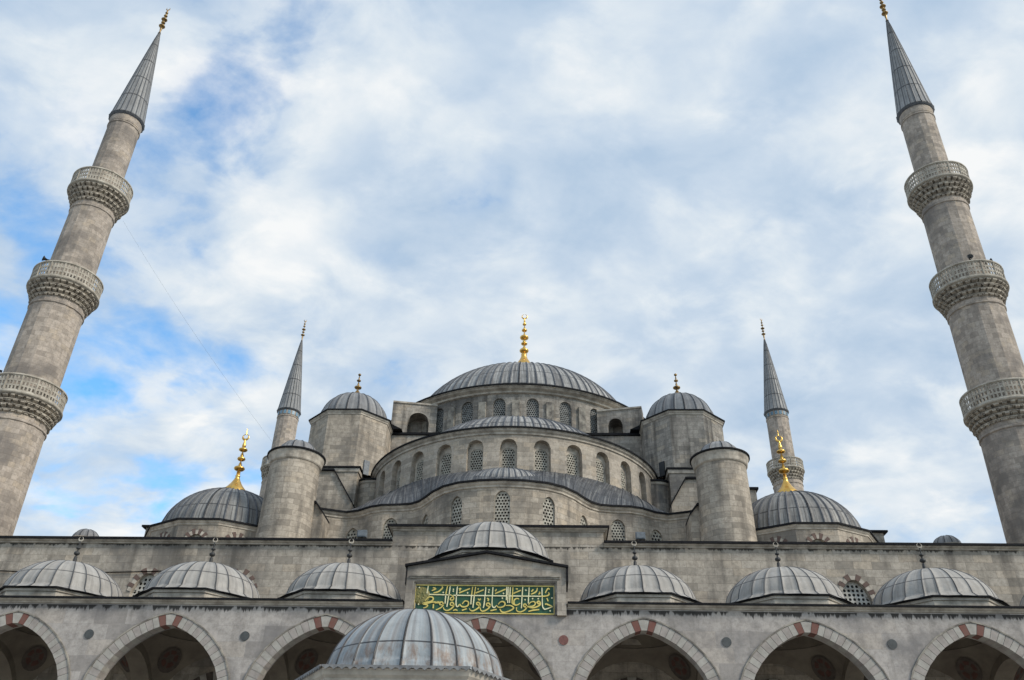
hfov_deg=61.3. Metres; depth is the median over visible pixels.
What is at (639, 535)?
floodlight
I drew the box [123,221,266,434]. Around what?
cable
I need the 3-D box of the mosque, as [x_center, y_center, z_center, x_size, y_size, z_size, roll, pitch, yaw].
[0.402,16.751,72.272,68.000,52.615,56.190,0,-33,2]
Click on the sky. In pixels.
(648, 183)
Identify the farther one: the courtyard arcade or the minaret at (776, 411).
the minaret at (776, 411)
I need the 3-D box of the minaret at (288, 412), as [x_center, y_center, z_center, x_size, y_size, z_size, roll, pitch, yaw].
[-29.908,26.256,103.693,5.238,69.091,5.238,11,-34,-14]
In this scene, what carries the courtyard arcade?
on the ground
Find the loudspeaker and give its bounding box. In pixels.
[967,254,973,264]
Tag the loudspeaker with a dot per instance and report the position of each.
(970, 256)
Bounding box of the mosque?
[0,314,1023,679]
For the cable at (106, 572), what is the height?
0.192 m
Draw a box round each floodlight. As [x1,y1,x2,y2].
[357,530,367,537]
[635,532,645,540]
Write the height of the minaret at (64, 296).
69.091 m
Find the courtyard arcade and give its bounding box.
[0,521,1023,679]
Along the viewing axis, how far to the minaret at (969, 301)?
57.80 m
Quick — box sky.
[0,0,1023,542]
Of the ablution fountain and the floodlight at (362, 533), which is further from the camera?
the floodlight at (362, 533)
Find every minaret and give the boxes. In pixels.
[0,9,169,535]
[259,320,306,497]
[760,319,804,492]
[879,0,1023,542]
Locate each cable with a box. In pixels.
[0,570,160,572]
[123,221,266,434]
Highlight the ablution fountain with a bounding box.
[295,608,509,679]
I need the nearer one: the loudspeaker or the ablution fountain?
the ablution fountain

